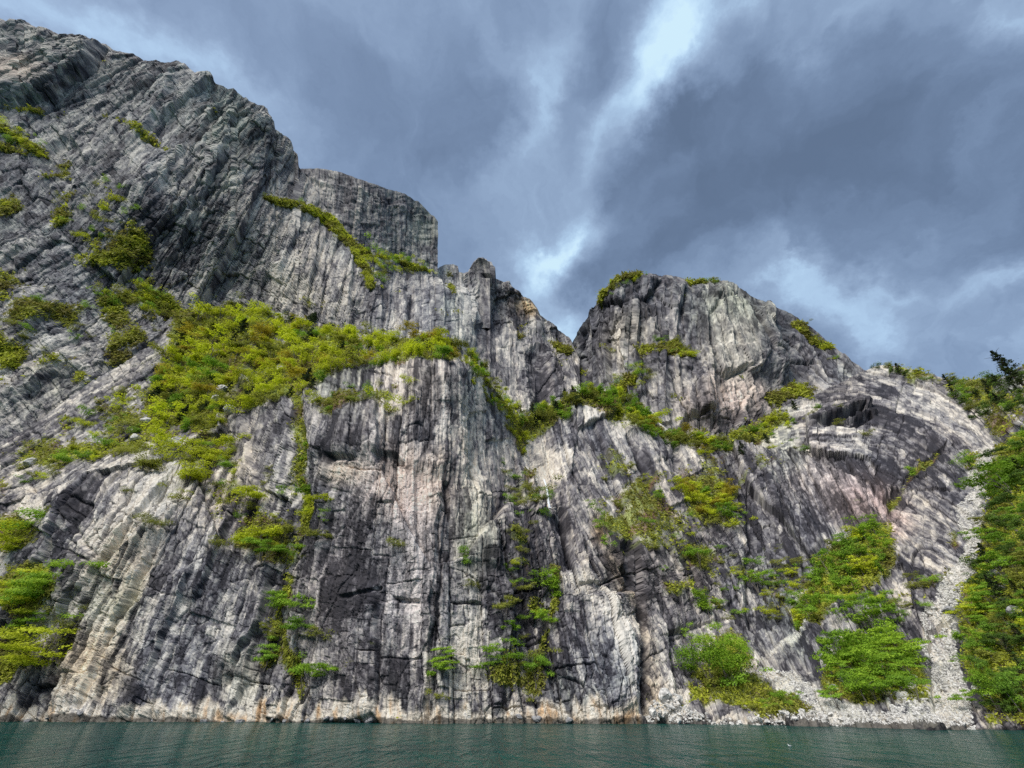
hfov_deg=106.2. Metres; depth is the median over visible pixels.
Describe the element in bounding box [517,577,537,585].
shrub
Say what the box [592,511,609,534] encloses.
tree
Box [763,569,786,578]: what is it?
shrub
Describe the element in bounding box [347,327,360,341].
birch tree
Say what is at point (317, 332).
birch tree
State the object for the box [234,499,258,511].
shrub
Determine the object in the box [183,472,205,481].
shrub
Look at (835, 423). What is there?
shrub
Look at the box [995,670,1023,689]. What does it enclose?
hillside tree
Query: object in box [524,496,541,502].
shrub
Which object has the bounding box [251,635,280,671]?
tree
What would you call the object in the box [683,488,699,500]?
birch tree
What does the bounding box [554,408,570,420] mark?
birch tree
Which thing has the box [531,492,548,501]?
shrub
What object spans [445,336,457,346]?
birch tree
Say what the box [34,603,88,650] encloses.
tree
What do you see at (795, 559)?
shrub
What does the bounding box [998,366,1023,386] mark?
pine tree
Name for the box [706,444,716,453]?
birch tree
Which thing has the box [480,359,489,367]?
birch tree
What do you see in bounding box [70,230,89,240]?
shrub
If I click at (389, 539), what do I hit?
bush
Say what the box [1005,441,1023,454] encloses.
hillside tree
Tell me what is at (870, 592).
shrub
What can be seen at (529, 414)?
birch tree
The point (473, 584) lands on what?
bush
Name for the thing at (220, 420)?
birch tree
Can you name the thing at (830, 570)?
birch tree
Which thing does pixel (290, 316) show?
pine tree
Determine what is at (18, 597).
tree
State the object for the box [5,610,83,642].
tree
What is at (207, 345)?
birch tree
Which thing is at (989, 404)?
ridge tree
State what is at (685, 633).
tree
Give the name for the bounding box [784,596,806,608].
birch tree
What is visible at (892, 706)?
boulder
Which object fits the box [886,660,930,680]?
shore tree
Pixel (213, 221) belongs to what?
mountain
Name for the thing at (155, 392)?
pine tree
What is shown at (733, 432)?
birch tree
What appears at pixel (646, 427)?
birch tree
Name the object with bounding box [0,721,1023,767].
water
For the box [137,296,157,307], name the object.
shrub
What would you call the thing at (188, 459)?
shrub
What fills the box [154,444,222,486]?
tree
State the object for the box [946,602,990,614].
hillside tree
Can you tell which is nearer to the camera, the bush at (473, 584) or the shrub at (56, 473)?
the bush at (473, 584)
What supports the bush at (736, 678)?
on the cliff
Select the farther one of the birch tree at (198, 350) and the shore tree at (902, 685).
the birch tree at (198, 350)
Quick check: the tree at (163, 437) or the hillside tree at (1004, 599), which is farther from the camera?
the tree at (163, 437)
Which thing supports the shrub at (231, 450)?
on the cliff
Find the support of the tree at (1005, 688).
on the cliff
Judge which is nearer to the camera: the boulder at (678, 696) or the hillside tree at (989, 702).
the hillside tree at (989, 702)
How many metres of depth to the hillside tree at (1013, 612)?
79.16 m
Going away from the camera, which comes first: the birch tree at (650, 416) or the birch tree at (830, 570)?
the birch tree at (830, 570)
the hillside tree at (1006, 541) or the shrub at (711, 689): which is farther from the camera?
the hillside tree at (1006, 541)
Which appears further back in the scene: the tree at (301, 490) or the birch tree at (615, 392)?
the birch tree at (615, 392)
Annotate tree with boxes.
[0,507,48,549]
[0,561,110,604]
[0,568,45,632]
[0,607,41,641]
[0,624,80,690]
[1,559,74,616]
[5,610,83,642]
[31,503,52,541]
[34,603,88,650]
[137,394,187,426]
[141,417,214,463]
[146,365,168,383]
[146,384,162,401]
[147,332,181,360]
[150,380,168,392]
[152,414,167,422]
[153,363,171,374]
[153,404,176,412]
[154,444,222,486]
[158,391,185,398]
[161,374,173,385]
[163,374,193,391]
[164,341,208,363]
[166,391,186,403]
[170,364,183,372]
[171,331,189,341]
[172,404,188,423]
[173,321,205,338]
[173,394,199,412]
[173,398,191,410]
[174,355,201,376]
[175,343,191,360]
[177,337,194,352]
[177,389,188,399]
[178,381,209,391]
[179,336,218,355]
[180,316,197,327]
[180,419,189,433]
[181,383,203,403]
[181,416,192,423]
[183,323,231,345]
[184,364,222,384]
[187,366,199,374]
[188,412,207,425]
[189,292,210,321]
[190,370,217,386]
[190,432,251,454]
[191,299,229,319]
[191,352,207,366]
[191,381,219,395]
[193,444,230,468]
[194,390,205,398]
[197,321,217,340]
[197,401,211,413]
[199,394,254,418]
[200,338,211,351]
[202,355,228,370]
[203,372,219,383]
[206,317,230,335]
[206,337,240,357]
[206,402,219,410]
[207,409,224,423]
[208,412,227,426]
[212,305,232,320]
[212,324,226,341]
[212,383,250,404]
[213,373,233,385]
[216,355,228,367]
[218,318,236,329]
[221,291,245,312]
[221,381,233,392]
[223,367,241,384]
[224,340,246,353]
[225,305,251,317]
[226,332,237,341]
[228,524,287,560]
[229,363,256,386]
[230,303,259,329]
[231,345,256,362]
[231,484,267,506]
[232,345,257,353]
[233,318,249,335]
[237,393,257,410]
[237,536,305,566]
[240,348,261,363]
[241,332,251,339]
[241,384,254,395]
[244,299,264,312]
[246,345,269,357]
[246,382,277,396]
[248,319,263,328]
[248,330,271,345]
[249,332,275,344]
[250,320,274,338]
[250,385,282,408]
[251,303,276,316]
[251,374,266,386]
[251,389,264,407]
[253,339,287,357]
[253,356,268,369]
[255,357,273,372]
[263,358,286,375]
[264,517,293,542]
[265,370,278,383]
[268,357,279,367]
[268,369,282,384]
[269,318,287,333]
[272,313,284,325]
[274,377,292,384]
[275,326,301,344]
[276,483,310,494]
[277,348,293,364]
[278,543,301,575]
[280,356,296,366]
[280,360,312,383]
[282,332,319,358]
[284,313,294,322]
[284,385,294,397]
[288,317,312,329]
[291,337,326,365]
[292,380,312,394]
[293,328,307,337]
[297,365,312,381]
[297,440,308,459]
[300,327,316,341]
[300,347,311,359]
[301,493,333,514]
[303,377,319,389]
[304,311,323,325]
[312,327,325,336]
[312,369,325,382]
[313,360,333,373]
[316,340,328,352]
[316,351,331,362]
[318,325,344,336]
[319,349,352,375]
[326,343,342,356]
[327,344,367,372]
[327,346,368,364]
[332,334,344,343]
[337,340,346,352]
[342,324,356,334]
[343,335,362,348]
[345,342,364,354]
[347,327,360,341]
[348,350,377,366]
[360,320,386,338]
[361,334,373,347]
[371,348,395,365]
[372,327,388,340]
[373,335,388,351]
[384,329,402,344]
[390,348,400,359]
[395,320,444,340]
[398,339,416,358]
[412,341,424,358]
[416,331,453,356]
[423,339,431,351]
[425,326,438,338]
[431,327,450,343]
[432,344,453,360]
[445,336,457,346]
[449,347,461,356]
[452,339,469,351]
[457,545,471,575]
[466,347,475,357]
[466,359,479,366]
[470,360,489,378]
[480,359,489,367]
[490,377,507,390]
[496,386,508,394]
[506,398,521,410]
[513,403,527,412]
[518,431,536,447]
[524,412,533,422]
[528,402,537,412]
[530,402,545,411]
[536,405,553,424]
[540,400,549,410]
[547,408,555,418]
[553,400,558,410]
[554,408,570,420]
[564,391,576,403]
[564,402,573,413]
[570,388,581,405]
[572,398,582,406]
[573,380,591,399]
[583,499,602,519]
[585,385,597,398]
[587,382,597,391]
[591,394,603,401]
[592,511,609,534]
[595,392,616,410]
[596,383,606,394]
[601,532,617,551]
[604,386,613,395]
[606,385,618,397]
[616,386,625,397]
[617,405,623,416]
[618,390,634,403]
[619,413,658,432]
[625,398,641,409]
[630,406,643,419]
[631,393,638,403]
[636,405,646,416]
[637,419,653,431]
[639,415,663,429]
[640,424,650,433]
[642,406,650,416]
[646,426,660,437]
[652,406,682,427]
[660,430,684,445]
[664,439,678,448]
[667,475,688,485]
[671,483,688,491]
[673,422,694,433]
[674,435,683,443]
[676,477,698,491]
[679,433,688,441]
[680,622,696,645]
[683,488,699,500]
[684,496,690,505]
[686,436,703,450]
[686,618,750,681]
[687,479,703,490]
[688,431,703,439]
[690,586,716,617]
[691,491,710,504]
[693,429,708,444]
[695,504,708,516]
[697,449,713,459]
[699,485,713,495]
[705,431,716,443]
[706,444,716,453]
[710,476,725,490]
[710,498,722,506]
[710,633,754,680]
[711,439,722,449]
[712,432,728,443]
[715,492,734,505]
[715,502,741,520]
[716,488,731,498]
[719,506,747,517]
[721,442,732,452]
[722,478,740,497]
[728,496,744,513]
[729,428,737,437]
[736,444,745,454]
[741,433,752,442]
[746,423,764,431]
[748,434,756,442]
[763,433,770,443]
[765,411,777,422]
[776,412,791,418]
[783,420,791,428]
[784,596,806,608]
[787,608,802,622]
[791,400,799,410]
[793,557,825,571]
[793,585,815,603]
[793,620,800,631]
[794,604,818,620]
[800,575,819,593]
[802,569,822,582]
[802,593,817,607]
[807,567,822,586]
[809,550,835,572]
[810,635,839,678]
[811,564,825,576]
[811,592,824,604]
[814,547,828,560]
[815,581,830,596]
[815,628,847,647]
[819,632,866,667]
[820,589,897,622]
[821,591,904,634]
[823,538,843,552]
[824,556,837,569]
[824,660,856,678]
[826,567,836,578]
[827,573,843,590]
[830,541,856,564]
[831,533,850,548]
[832,532,860,553]
[832,636,853,649]
[833,570,850,586]
[833,647,864,667]
[834,662,855,694]
[836,558,852,572]
[837,645,887,676]
[837,645,926,677]
[839,525,862,543]
[840,575,861,591]
[841,516,877,542]
[842,670,876,703]
[843,627,864,641]
[844,626,885,638]
[844,635,898,650]
[844,666,872,689]
[844,675,887,702]
[845,555,871,576]
[845,567,859,575]
[846,660,882,688]
[849,543,870,556]
[853,634,876,649]
[857,666,889,698]
[858,513,882,534]
[858,640,901,653]
[859,556,877,570]
[860,652,902,688]
[865,536,877,547]
[865,550,877,562]
[866,642,886,654]
[866,678,900,704]
[869,361,889,368]
[869,560,883,573]
[870,548,887,561]
[870,622,908,646]
[872,618,897,635]
[875,634,946,650]
[876,530,889,537]
[876,533,892,551]
[880,546,890,560]
[881,650,902,669]
[882,361,892,368]
[882,629,926,669]
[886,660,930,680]
[887,657,929,670]
[888,367,898,374]
[891,671,916,690]
[895,642,912,659]
[901,366,910,375]
[904,465,917,477]
[919,376,932,381]
[940,374,952,385]
[943,604,986,625]
[944,372,959,381]
[946,391,971,404]
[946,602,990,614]
[947,373,986,395]
[947,651,998,709]
[948,377,968,389]
[948,387,961,398]
[948,656,988,666]
[950,449,982,468]
[951,630,972,643]
[952,454,1023,493]
[956,527,998,546]
[958,552,982,568]
[959,571,981,586]
[959,625,972,632]
[961,638,978,652]
[962,401,977,412]
[963,399,986,409]
[963,531,1010,543]
[963,589,1001,604]
[964,385,982,396]
[965,375,1003,388]
[965,584,989,600]
[965,654,989,669]
[965,657,1023,711]
[966,615,992,624]
[967,516,1000,525]
[968,546,997,557]
[968,629,981,638]
[969,580,995,598]
[970,598,991,614]
[970,612,998,635]
[971,563,1000,581]
[972,629,986,639]
[973,647,1005,663]
[974,405,992,417]
[974,482,1002,499]
[974,549,1018,576]
[975,642,998,653]
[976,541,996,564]
[977,445,1009,457]
[977,467,999,479]
[977,633,1017,648]
[978,371,992,379]
[978,698,1008,713]
[979,400,992,408]
[979,497,1005,512]
[979,686,991,698]
[980,369,1002,385]
[981,379,993,390]
[981,632,1002,649]
[982,574,1007,598]
[982,667,1004,681]
[983,604,1005,612]
[984,390,993,399]
[984,514,1005,522]
[986,349,1019,373]
[986,480,1015,489]
[987,612,1003,630]
[987,621,1019,632]
[988,512,1018,534]
[989,378,1009,393]
[989,447,1015,457]
[989,555,1023,570]
[990,374,1004,391]
[990,486,1018,505]
[991,576,1004,590]
[991,594,1021,611]
[992,392,1002,405]
[992,506,1023,514]
[992,543,1017,551]
[994,542,1022,550]
[994,602,1022,620]
[994,612,1005,621]
[995,399,1018,412]
[995,574,1011,584]
[995,666,1014,683]
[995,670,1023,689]
[996,464,1023,493]
[996,685,1013,700]
[997,392,1007,398]
[997,401,1015,411]
[997,636,1019,657]
[997,699,1018,717]
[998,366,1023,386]
[998,548,1017,555]
[998,687,1023,702]
[999,535,1015,543]
[999,566,1023,582]
[999,673,1023,691]
[1001,456,1012,465]
[1002,507,1021,523]
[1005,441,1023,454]
[1006,440,1023,446]
[1006,516,1023,528]
[1006,549,1023,559]
[1006,598,1023,603]
[1006,621,1016,635]
[1007,526,1023,540]
[1007,578,1017,591]
[1007,694,1022,710]
[1008,468,1023,478]
[1009,599,1023,611]
[1011,394,1023,405]
[1011,430,1023,436]
[1011,452,1023,463]
[1011,456,1023,471]
[1011,475,1023,485]
[1011,637,1022,647]
[1011,652,1023,664]
[1011,663,1023,682]
[1014,588,1023,598]
[1014,606,1023,631]
[1014,626,1023,637]
[1014,658,1023,675]
[1015,629,1023,645]
[1016,493,1023,509]
[1016,502,1023,512]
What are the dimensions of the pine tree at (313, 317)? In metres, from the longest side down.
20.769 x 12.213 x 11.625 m
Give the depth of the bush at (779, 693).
72.32 m
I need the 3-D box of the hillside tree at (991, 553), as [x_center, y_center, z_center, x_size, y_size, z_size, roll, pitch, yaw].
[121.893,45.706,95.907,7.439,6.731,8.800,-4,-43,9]
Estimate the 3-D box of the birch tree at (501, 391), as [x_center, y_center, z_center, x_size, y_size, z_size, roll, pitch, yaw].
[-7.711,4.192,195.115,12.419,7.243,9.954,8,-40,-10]
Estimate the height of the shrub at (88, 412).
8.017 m
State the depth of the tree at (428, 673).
78.78 m
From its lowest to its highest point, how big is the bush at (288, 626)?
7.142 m
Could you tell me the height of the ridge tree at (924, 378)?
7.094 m
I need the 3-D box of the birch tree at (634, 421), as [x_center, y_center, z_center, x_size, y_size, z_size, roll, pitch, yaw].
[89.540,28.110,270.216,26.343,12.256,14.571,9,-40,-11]
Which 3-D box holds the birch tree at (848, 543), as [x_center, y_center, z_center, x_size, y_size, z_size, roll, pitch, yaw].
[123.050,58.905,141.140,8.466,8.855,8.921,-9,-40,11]
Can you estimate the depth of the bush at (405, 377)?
145.07 m
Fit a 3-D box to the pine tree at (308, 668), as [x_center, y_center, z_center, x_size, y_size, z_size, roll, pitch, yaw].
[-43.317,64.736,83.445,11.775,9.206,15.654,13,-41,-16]
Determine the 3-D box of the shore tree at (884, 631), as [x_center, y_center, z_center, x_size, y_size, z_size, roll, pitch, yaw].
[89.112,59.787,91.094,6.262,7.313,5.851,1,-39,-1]
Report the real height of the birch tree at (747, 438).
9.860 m
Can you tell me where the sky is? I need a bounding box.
[0,0,1023,379]
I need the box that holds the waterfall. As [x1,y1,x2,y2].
[543,479,551,507]
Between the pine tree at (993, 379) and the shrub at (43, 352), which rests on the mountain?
the shrub at (43, 352)
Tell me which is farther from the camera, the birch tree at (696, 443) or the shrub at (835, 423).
the shrub at (835, 423)
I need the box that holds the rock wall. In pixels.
[301,168,437,276]
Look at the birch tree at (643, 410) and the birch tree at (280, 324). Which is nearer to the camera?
the birch tree at (280, 324)
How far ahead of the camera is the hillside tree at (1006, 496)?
119.76 m
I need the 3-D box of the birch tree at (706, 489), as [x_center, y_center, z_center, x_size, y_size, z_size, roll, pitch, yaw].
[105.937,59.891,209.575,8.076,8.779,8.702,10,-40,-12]
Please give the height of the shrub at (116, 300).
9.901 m
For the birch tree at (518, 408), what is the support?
on the cliff
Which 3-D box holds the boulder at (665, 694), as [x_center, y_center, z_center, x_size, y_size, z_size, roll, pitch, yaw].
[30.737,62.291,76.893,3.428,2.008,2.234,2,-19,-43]
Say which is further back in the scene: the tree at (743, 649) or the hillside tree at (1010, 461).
the hillside tree at (1010, 461)
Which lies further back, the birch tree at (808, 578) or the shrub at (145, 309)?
the shrub at (145, 309)
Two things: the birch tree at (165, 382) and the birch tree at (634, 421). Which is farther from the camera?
the birch tree at (634, 421)
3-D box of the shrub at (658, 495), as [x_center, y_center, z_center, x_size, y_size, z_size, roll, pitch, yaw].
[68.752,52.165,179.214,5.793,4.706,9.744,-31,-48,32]
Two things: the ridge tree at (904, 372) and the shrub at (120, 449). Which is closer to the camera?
the shrub at (120, 449)
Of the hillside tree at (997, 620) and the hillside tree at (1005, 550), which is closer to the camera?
the hillside tree at (997, 620)
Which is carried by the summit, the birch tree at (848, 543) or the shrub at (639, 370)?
the shrub at (639, 370)
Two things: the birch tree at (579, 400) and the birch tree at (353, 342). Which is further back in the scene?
the birch tree at (579, 400)
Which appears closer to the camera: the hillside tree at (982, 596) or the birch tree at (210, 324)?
the hillside tree at (982, 596)
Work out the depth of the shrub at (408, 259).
523.95 m
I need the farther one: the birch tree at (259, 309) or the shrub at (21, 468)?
the birch tree at (259, 309)
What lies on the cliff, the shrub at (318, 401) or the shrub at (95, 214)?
the shrub at (318, 401)
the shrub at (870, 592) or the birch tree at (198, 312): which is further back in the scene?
the birch tree at (198, 312)
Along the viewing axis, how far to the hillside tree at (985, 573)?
96.64 m
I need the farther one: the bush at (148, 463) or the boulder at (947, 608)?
the bush at (148, 463)
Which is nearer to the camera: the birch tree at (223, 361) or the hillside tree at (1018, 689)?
the hillside tree at (1018, 689)
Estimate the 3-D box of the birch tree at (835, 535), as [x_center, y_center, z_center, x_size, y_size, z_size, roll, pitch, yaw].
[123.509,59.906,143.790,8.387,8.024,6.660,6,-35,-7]
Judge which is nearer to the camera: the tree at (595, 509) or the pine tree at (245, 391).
the tree at (595, 509)
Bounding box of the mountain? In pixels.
[0,18,580,441]
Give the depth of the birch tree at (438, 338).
180.21 m
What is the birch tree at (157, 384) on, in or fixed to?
on the cliff
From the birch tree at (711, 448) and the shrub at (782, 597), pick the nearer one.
the shrub at (782, 597)
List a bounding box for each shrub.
[0,115,8,123]
[0,317,25,325]
[2,306,22,316]
[5,134,18,145]
[12,461,28,471]
[14,475,34,484]
[16,329,30,338]
[18,322,36,330]
[24,470,42,477]
[25,343,52,355]
[29,144,46,157]
[30,293,48,301]
[33,472,49,480]
[44,467,61,477]
[50,448,77,464]
[61,320,79,333]
[64,416,96,428]
[69,443,81,451]
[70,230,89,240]
[70,450,93,460]
[77,404,97,417]
[80,299,96,309]
[86,429,100,436]
[87,285,112,298]
[88,435,122,448]
[90,210,98,220]
[92,281,114,295]
[92,404,107,412]
[96,199,109,210]
[98,415,130,434]
[104,395,128,409]
[106,384,145,404]
[107,293,124,305]
[109,194,128,202]
[109,411,127,423]
[110,283,133,294]
[111,231,141,243]
[111,445,135,454]
[112,385,128,395]
[119,296,138,305]
[123,295,151,306]
[125,423,142,437]
[130,418,150,426]
[132,280,149,288]
[134,290,152,301]
[134,301,160,313]
[134,440,151,449]
[135,277,157,293]
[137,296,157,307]
[138,304,160,315]
[154,298,169,310]
[157,308,176,320]
[180,451,193,461]
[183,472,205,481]
[191,446,212,460]
[196,441,214,446]
[208,480,229,486]
[215,456,233,468]
[215,498,231,504]
[224,445,236,454]
[228,464,238,478]
[231,455,241,465]
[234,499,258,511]
[263,469,273,477]
[294,505,313,515]
[296,525,309,533]
[314,396,324,403]
[356,249,372,266]
[359,231,381,252]
[362,381,373,389]
[365,252,389,263]
[373,257,397,270]
[374,271,386,282]
[376,268,389,279]
[400,252,411,262]
[402,267,413,274]
[503,493,518,499]
[504,484,516,491]
[504,563,520,573]
[508,470,529,479]
[510,557,519,564]
[511,492,524,500]
[512,525,531,535]
[512,583,531,590]
[513,497,528,505]
[514,545,528,555]
[515,614,534,621]
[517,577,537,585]
[517,633,530,640]
[521,582,536,591]
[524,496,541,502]
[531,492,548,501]
[532,507,550,516]
[619,461,635,468]
[625,360,643,369]
[631,367,648,376]
[634,365,653,373]
[638,517,658,522]
[643,373,656,379]
[643,542,661,550]
[652,335,669,340]
[653,491,664,498]
[668,335,685,344]
[678,539,693,547]
[687,350,700,356]
[700,598,728,603]
[701,505,715,515]
[706,685,722,691]
[707,517,718,524]
[713,544,726,548]
[713,557,730,564]
[723,614,734,620]
[729,569,742,577]
[729,609,749,615]
[741,554,763,567]
[742,604,779,616]
[745,569,759,576]
[758,589,772,597]
[760,580,774,587]
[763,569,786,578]
[764,579,791,587]
[766,613,785,621]
[767,556,788,564]
[771,563,791,571]
[775,591,786,601]
[778,567,799,575]
[782,590,801,596]
[785,579,799,589]
[788,555,809,566]
[797,445,809,451]
[831,418,844,424]
[853,590,873,595]
[857,428,875,436]
[890,607,910,615]
[896,600,918,608]
[899,569,919,577]
[901,581,922,589]
[903,581,920,589]
[913,574,940,585]
[914,580,931,585]
[914,601,933,606]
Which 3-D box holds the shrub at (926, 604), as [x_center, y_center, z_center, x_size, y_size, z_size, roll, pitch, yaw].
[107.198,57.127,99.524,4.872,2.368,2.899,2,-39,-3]
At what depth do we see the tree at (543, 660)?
80.72 m
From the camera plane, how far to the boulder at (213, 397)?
189.22 m
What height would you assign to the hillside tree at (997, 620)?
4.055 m
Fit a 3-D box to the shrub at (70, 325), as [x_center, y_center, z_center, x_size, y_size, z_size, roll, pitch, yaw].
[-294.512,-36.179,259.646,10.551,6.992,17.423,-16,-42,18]
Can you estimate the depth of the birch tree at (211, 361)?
220.73 m
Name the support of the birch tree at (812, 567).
on the cliff
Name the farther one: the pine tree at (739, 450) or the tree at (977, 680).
the pine tree at (739, 450)
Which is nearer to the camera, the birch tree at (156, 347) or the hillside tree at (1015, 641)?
the hillside tree at (1015, 641)
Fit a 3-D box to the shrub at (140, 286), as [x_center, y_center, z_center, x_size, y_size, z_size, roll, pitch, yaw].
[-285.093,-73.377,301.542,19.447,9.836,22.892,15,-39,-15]
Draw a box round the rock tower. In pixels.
[470,258,491,327]
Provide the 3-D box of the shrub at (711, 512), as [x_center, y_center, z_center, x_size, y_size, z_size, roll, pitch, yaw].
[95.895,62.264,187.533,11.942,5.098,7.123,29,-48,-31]
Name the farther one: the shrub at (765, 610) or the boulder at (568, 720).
the shrub at (765, 610)
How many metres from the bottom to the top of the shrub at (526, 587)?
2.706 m
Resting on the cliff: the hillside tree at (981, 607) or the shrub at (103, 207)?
the hillside tree at (981, 607)
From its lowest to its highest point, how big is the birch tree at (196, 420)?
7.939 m
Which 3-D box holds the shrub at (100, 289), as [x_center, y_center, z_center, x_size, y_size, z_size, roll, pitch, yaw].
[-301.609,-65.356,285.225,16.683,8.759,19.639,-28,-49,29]
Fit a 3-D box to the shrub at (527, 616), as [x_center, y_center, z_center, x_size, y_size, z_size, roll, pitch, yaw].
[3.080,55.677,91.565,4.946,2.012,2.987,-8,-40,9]
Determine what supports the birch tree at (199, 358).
on the cliff
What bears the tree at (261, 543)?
on the cliff
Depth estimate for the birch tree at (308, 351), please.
214.34 m
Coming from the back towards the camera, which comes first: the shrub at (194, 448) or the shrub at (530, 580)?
the shrub at (194, 448)
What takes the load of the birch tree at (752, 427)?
on the cliff
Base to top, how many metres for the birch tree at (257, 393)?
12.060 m
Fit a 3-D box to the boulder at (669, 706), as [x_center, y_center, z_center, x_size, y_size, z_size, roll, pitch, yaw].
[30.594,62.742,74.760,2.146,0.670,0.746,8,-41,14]
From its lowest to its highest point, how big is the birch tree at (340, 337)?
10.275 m
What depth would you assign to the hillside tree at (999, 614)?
82.75 m
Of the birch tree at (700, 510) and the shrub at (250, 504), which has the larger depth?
the birch tree at (700, 510)
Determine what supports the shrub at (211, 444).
on the cliff
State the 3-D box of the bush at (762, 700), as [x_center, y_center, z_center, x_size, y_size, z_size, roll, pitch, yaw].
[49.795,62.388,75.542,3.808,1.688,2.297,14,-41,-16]
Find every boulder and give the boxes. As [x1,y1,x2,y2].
[23,457,37,466]
[129,433,141,441]
[139,417,150,422]
[171,436,181,445]
[210,395,218,402]
[216,385,228,392]
[223,405,237,414]
[531,716,539,721]
[566,717,572,723]
[649,708,657,717]
[658,688,671,702]
[664,704,674,709]
[672,693,682,702]
[798,708,805,714]
[889,704,899,710]
[892,691,903,698]
[901,691,909,696]
[911,706,919,711]
[941,606,955,614]
[986,569,999,576]
[1006,605,1021,613]
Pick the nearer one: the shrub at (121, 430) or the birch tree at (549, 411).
the shrub at (121, 430)
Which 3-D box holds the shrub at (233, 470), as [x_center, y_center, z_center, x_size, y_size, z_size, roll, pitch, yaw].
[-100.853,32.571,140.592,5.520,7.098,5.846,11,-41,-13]
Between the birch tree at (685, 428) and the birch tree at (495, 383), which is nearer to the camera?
the birch tree at (495, 383)
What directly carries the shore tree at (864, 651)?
on the cliff
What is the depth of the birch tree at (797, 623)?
107.95 m
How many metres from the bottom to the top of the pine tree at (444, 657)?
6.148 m
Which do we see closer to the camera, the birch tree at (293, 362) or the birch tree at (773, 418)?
the birch tree at (293, 362)
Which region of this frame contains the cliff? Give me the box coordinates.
[0,307,1023,730]
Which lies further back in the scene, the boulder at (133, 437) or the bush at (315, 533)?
the boulder at (133, 437)
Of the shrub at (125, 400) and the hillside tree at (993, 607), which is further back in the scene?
the shrub at (125, 400)
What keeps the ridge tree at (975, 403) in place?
on the cliff
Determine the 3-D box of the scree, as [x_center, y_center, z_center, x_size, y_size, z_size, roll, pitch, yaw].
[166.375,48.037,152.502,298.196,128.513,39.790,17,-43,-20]
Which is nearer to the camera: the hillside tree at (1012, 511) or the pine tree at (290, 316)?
the hillside tree at (1012, 511)
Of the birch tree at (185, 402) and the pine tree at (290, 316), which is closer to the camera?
the birch tree at (185, 402)
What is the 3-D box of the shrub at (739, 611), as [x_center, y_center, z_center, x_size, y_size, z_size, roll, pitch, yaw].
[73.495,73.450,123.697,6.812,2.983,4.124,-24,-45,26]
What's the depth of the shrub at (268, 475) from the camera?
129.77 m
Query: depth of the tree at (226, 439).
157.31 m
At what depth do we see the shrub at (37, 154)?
365.01 m
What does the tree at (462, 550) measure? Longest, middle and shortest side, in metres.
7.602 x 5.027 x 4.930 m
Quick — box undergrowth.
[0,60,1023,724]
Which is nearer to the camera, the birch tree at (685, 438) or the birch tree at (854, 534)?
the birch tree at (854, 534)
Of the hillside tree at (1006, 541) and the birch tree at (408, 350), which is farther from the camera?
the birch tree at (408, 350)
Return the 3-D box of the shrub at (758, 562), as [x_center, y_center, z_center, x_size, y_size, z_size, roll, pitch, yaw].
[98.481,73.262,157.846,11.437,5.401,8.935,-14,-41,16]
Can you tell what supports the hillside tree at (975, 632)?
on the cliff
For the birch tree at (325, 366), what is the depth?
188.19 m
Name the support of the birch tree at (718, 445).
on the cliff
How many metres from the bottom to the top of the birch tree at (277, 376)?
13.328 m
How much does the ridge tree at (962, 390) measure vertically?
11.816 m
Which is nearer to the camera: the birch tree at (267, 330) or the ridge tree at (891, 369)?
the birch tree at (267, 330)
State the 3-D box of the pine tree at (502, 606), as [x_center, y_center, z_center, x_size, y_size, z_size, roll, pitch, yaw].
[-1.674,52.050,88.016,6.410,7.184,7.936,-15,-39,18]
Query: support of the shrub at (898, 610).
on the cliff
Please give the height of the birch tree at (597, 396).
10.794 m
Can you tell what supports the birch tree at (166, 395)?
on the cliff
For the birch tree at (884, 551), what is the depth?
132.17 m
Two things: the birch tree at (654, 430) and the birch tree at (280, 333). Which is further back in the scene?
the birch tree at (654, 430)
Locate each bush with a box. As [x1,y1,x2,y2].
[0,517,39,552]
[15,634,68,660]
[120,485,133,494]
[123,447,176,471]
[133,511,175,529]
[157,482,195,501]
[208,534,231,549]
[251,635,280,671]
[259,621,285,648]
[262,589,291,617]
[265,593,315,633]
[280,615,316,650]
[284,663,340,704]
[294,650,306,682]
[298,661,329,694]
[301,624,337,646]
[305,388,324,405]
[305,528,332,548]
[316,507,330,529]
[322,397,338,408]
[347,392,382,402]
[364,385,404,414]
[368,346,395,367]
[385,536,407,549]
[394,396,418,405]
[399,374,418,384]
[424,687,448,699]
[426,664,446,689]
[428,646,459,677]
[465,579,480,592]
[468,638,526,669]
[483,643,505,654]
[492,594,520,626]
[499,619,520,630]
[515,473,563,495]
[522,647,561,661]
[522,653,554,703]
[522,689,536,705]
[529,607,558,636]
[530,487,555,501]
[536,565,562,603]
[670,630,761,677]
[681,546,712,567]
[695,663,727,686]
[717,667,776,689]
[722,516,758,528]
[739,569,774,592]
[757,697,771,702]
[769,688,803,696]
[814,684,845,709]
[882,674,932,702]
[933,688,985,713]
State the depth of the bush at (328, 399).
140.26 m
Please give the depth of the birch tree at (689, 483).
202.08 m
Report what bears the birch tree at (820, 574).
on the cliff
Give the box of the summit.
[572,273,867,439]
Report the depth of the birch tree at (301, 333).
247.72 m
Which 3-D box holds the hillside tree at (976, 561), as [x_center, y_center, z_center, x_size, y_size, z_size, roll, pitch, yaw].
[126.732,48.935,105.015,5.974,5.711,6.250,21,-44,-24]
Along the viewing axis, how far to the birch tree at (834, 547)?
141.60 m
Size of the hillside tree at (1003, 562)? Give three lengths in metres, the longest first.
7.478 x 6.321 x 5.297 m
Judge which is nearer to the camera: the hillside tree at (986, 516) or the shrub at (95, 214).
the hillside tree at (986, 516)
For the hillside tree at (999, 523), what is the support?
on the cliff
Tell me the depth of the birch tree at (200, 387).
194.38 m
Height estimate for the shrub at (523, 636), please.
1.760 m
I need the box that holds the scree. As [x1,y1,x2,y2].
[645,448,995,729]
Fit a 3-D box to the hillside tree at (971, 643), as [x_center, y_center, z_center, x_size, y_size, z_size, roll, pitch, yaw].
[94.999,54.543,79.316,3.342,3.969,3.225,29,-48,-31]

